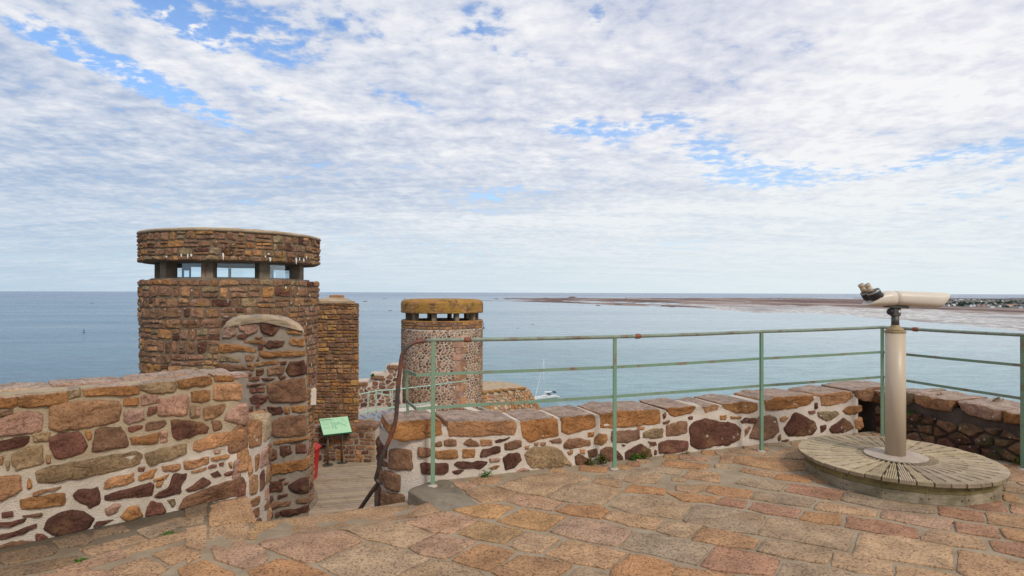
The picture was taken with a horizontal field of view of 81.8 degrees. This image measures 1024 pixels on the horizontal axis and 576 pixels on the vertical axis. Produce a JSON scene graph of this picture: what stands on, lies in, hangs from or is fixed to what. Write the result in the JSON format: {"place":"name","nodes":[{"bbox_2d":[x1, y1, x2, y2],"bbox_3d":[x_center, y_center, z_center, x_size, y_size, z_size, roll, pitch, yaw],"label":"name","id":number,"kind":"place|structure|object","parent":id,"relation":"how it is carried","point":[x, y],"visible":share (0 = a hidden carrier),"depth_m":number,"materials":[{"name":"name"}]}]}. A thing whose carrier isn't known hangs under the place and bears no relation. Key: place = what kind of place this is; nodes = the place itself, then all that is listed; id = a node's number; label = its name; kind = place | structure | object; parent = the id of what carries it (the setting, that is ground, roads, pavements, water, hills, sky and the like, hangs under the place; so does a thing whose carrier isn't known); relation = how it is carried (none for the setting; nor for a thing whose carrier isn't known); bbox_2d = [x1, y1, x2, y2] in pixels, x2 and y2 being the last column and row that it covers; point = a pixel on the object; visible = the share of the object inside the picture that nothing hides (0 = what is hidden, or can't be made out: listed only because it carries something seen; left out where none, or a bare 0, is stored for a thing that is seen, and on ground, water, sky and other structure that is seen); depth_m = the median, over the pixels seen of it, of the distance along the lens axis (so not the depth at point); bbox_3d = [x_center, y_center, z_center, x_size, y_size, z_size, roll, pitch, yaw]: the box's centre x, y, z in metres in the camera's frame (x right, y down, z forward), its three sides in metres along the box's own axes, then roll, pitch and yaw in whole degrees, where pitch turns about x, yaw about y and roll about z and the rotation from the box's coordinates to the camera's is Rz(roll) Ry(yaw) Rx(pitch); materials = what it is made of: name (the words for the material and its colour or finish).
{"place":"outdoors","nodes":[
{"label":"outdoors","id":0,"kind":"place"},
{"bbox_2d":[136,227,320,509],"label":"lookout tower","id":1,"kind":"structure","parent":0,"point":[184,316],"depth_m":10.96,"materials":[{"name":"stone"}]},
{"bbox_2d":[177,265,189,276],"bbox_3d":[-7.012,-0.333,12.432,0.028,0.304,0.849,0,0,1],"label":"window","id":2,"kind":"structure","parent":1,"relation":"in","point":[183,270],"depth_m":12.61,"materials":[{"name":"clear glass"}]},
{"bbox_2d":[177,262,200,277],"bbox_3d":[-6.088,-0.339,11.248,0.849,0.304,0.028,0,0,13],"label":"window","id":3,"kind":"structure","parent":1,"relation":"in","point":[177,262],"depth_m":11.25,"materials":[{"name":"clear glass"}]},
{"bbox_2d":[190,266,229,276],"bbox_3d":[-6.724,-0.327,13.176,0.028,0.304,0.849,0,-1,41],"label":"window","id":4,"kind":"structure","parent":1,"relation":"in","point":[190,266],"depth_m":13.36,"materials":[{"name":"clear glass"}]},
{"bbox_2d":[217,262,254,277],"bbox_3d":[-5.296,-0.335,11.346,0.849,0.304,0.028,0,0,-27],"label":"window","id":5,"kind":"structure","parent":1,"relation":"in","point":[217,262],"depth_m":11.31,"materials":[{"name":"clear glass"}]},
{"bbox_2d":[230,267,254,276],"bbox_3d":[-6.018,-0.322,13.571,0.849,0.304,0.028,0,0,-9],"label":"window","id":6,"kind":"structure","parent":1,"relation":"in","point":[230,267],"depth_m":13.52,"materials":[{"name":"clear glass"}]},
{"bbox_2d":[270,267,288,277],"bbox_3d":[-5.212,-0.321,13.412,0.849,0.304,0.028,0,0,31],"label":"window","id":7,"kind":"structure","parent":1,"relation":"in","point":[275,272],"depth_m":13.45,"materials":[{"name":"clear glass"}]},
{"bbox_2d":[270,264,289,278],"bbox_3d":[-4.737,-0.329,11.947,0.028,0.304,0.849,0,0,23],"label":"window","id":8,"kind":"structure","parent":1,"relation":"in","point":[270,264],"depth_m":12.00,"materials":[{"name":"clear glass"}]},
{"bbox_2d":[314,442,321,478],"bbox_3d":[-4.843,4.111,14.221,0.410,0.930,0.410,0,0,0],"label":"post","id":9,"kind":"object","parent":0,"point":[316,452],"visible":0.21,"depth_m":14.21,"materials":[{"name":"metal"}]},
{"bbox_2d":[482,381,540,412],"bbox_3d":[-2.126,9.795,37.589,12.959,7.129,11.687,0,-1,-36],"label":"stone bastion","id":10,"kind":"object","parent":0,"point":[497,391],"visible":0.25,"depth_m":36.73,"materials":[{"name":"stone"}]},
{"bbox_2d":[0,433,1023,575],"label":"paving","id":11,"kind":"structure","parent":0,"point":[722,529],"depth_m":3.88,"materials":[{"name":"stone"}]},
{"bbox_2d":[1013,457,1019,465],"bbox_3d":[4.724,1.601,5.482,0.242,0.095,0.082,0,0,-20],"label":"weed","id":12,"kind":"object","parent":11,"relation":"on","point":[1017,462],"visible":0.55,"depth_m":5.46,"materials":[{"name":"green plant"}]},
{"bbox_2d":[0,291,1023,407],"bbox_3d":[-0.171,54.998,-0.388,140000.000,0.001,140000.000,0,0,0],"label":"sea","id":13,"kind":"structure","parent":0,"point":[44,338],"depth_m":628.15,"materials":[{"name":"liquid"}]},
{"bbox_2d":[534,361,559,399],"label":"sailing yacht","id":14,"kind":"object","parent":13,"relation":"on","point":[548,395],"visible":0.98,"depth_m":305.46,"materials":[{"name":"white plastic"}]},
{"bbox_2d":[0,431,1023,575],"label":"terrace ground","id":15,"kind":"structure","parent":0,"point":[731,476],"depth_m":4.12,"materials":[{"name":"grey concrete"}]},
{"bbox_2d":[74,557,89,562],"bbox_3d":[-2.540,1.606,3.491,0.077,0.053,0.076,0,0,18],"label":"weed","id":16,"kind":"object","parent":15,"relation":"on","point":[78,560],"visible":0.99,"depth_m":3.49,"materials":[{"name":"green plant"}]},
{"bbox_2d":[0,368,248,548],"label":"stone wall","id":17,"kind":"structure","parent":15,"relation":"on","point":[79,454],"depth_m":4.06,"materials":[{"name":"stone"}]},
{"bbox_2d":[226,410,272,525],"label":"stone wall","id":18,"kind":"structure","parent":15,"relation":"on","point":[256,488],"depth_m":4.76,"materials":[{"name":"stone"}]},
{"bbox_2d":[408,480,478,511],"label":"kerb slab","id":19,"kind":"structure","parent":15,"relation":"on","point":[444,495],"depth_m":4.63,"materials":[{"name":"grey concrete"}]},
{"bbox_2d":[481,468,491,476],"bbox_3d":[-0.218,1.598,5.114,0.121,0.096,0.094,0,0,-29],"label":"weed","id":20,"kind":"object","parent":15,"relation":"on","point":[485,474],"visible":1,"depth_m":5.10,"materials":[{"name":"green plant"}]},
{"bbox_2d":[585,453,608,465],"bbox_3d":[0.797,1.590,5.489,0.249,0.125,0.099,0,0,-20],"label":"weed","id":21,"kind":"object","parent":15,"relation":"on","point":[599,458],"visible":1,"depth_m":5.48,"materials":[{"name":"green plant"}]},
{"bbox_2d":[375,380,884,505],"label":"parapet wall","id":22,"kind":"structure","parent":15,"relation":"on","point":[470,443],"depth_m":5.60,"materials":[{"name":"stone"}]},
{"bbox_2d":[629,453,642,460],"bbox_3d":[1.184,1.608,5.644,0.164,0.087,0.069,0,0,-22],"label":"weed","id":23,"kind":"object","parent":15,"relation":"on","point":[634,456],"visible":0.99,"depth_m":5.64,"materials":[{"name":"green plant"}]},
{"bbox_2d":[642,447,650,458],"bbox_3d":[1.283,1.582,5.681,0.120,0.134,0.068,0,0,0],"label":"weed","id":24,"kind":"object","parent":15,"relation":"on","point":[644,456],"visible":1,"depth_m":5.68,"materials":[{"name":"green plant"}]},
{"bbox_2d":[358,326,1023,508],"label":"metal railing","id":25,"kind":"object","parent":15,"relation":"on","point":[761,358],"visible":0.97,"depth_m":5.35,"materials":[{"name":"green metal"}]},
{"bbox_2d":[798,435,1009,506],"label":"round platform","id":26,"kind":"structure","parent":15,"relation":"on","point":[946,476],"depth_m":4.77,"materials":[{"name":"grey wood"}]},
{"bbox_2d":[858,283,950,463],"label":"viewing binoculars","id":27,"kind":"object","parent":26,"relation":"on","point":[894,448],"visible":1,"depth_m":5.09,"materials":[{"name":"beige metal"}]},
{"bbox_2d":[858,388,1019,463],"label":"parapet wall","id":28,"kind":"structure","parent":15,"relation":"on","point":[987,427],"depth_m":6.05,"materials":[{"name":"stone"}]},
{"bbox_2d":[0,0,1023,293],"label":"sky","id":29,"kind":"structure","parent":0,"point":[468,146],"materials":[{"name":"white"}]},
{"bbox_2d":[481,297,1023,330],"bbox_3d":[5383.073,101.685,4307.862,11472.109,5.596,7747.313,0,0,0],"label":"tidal flats","id":30,"kind":"structure","parent":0,"point":[989,317],"depth_m":2100.77,"materials":[{"name":"beige sand"}]},
{"bbox_2d":[942,298,1023,308],"bbox_3d":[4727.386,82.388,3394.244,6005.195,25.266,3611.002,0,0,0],"label":"coast terrain","id":31,"kind":"structure","parent":0,"point":[993,300],"depth_m":2860.80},
{"bbox_2d":[945,298,1023,306],"bbox_3d":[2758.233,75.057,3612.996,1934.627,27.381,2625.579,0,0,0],"label":"woodland","id":32,"kind":"object","parent":31,"relation":"on","point":[962,303],"visible":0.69,"depth_m":2745.04,"materials":[{"name":"green plant"}]},
{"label":"castle ground","id":33,"kind":"structure","parent":0,"visible":0},
{"bbox_2d":[217,314,309,519],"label":"stone pillar","id":34,"kind":"structure","parent":33,"relation":"on","point":[267,353],"depth_m":5.98,"materials":[{"name":"stone"}]},
{"bbox_2d":[314,295,358,423],"bbox_3d":[-5.080,2.544,16.507,1.939,4.714,1.350,0,0,0],"label":"stone turret","id":35,"kind":"object","parent":33,"relation":"on","point":[337,388],"visible":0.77,"depth_m":15.88,"materials":[{"name":"stone"}]},
{"bbox_2d":[309,428,378,514],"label":"boardwalk","id":36,"kind":"structure","parent":33,"relation":"on","point":[344,487],"depth_m":13.73,"materials":[{"name":"brown wood"}]},
{"bbox_2d":[319,416,351,466],"bbox_3d":[-4.601,3.999,15.407,0.823,1.185,0.498,0,0,-19],"label":"information board","id":37,"kind":"object","parent":36,"relation":"on","point":[335,426],"visible":1,"depth_m":15.38,"materials":[{"name":"green plastic"}]},
{"bbox_2d":[358,404,436,426],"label":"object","id":38,"kind":"structure","parent":36,"relation":"on","point":[372,414],"depth_m":21.80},
{"bbox_2d":[359,380,468,420],"bbox_3d":[-3.481,4.050,20.734,4.981,1.172,0.472,1,-1,-44],"label":"metal railing","id":39,"kind":"object","parent":36,"relation":"on","point":[376,409],"visible":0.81,"depth_m":20.08,"materials":[{"name":"green metal"}]},
{"bbox_2d":[314,418,380,462],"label":"stone wall","id":40,"kind":"structure","parent":33,"relation":"on","point":[359,444],"depth_m":15.58,"materials":[{"name":"stone"}]},
{"bbox_2d":[358,362,402,408],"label":"ruined wall","id":41,"kind":"structure","parent":33,"relation":"on","point":[386,379],"depth_m":22.56,"materials":[{"name":"stone"}]},
{"bbox_2d":[401,298,482,410],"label":"lookout tower","id":42,"kind":"structure","parent":33,"relation":"on","point":[456,356],"depth_m":23.49,"materials":[{"name":"stone"}]},
{"bbox_2d":[463,407,478,410],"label":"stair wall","id":43,"kind":"structure","parent":33,"relation":"on","point":[469,408],"depth_m":23.36,"materials":[{"name":"white stone"}]}
]}

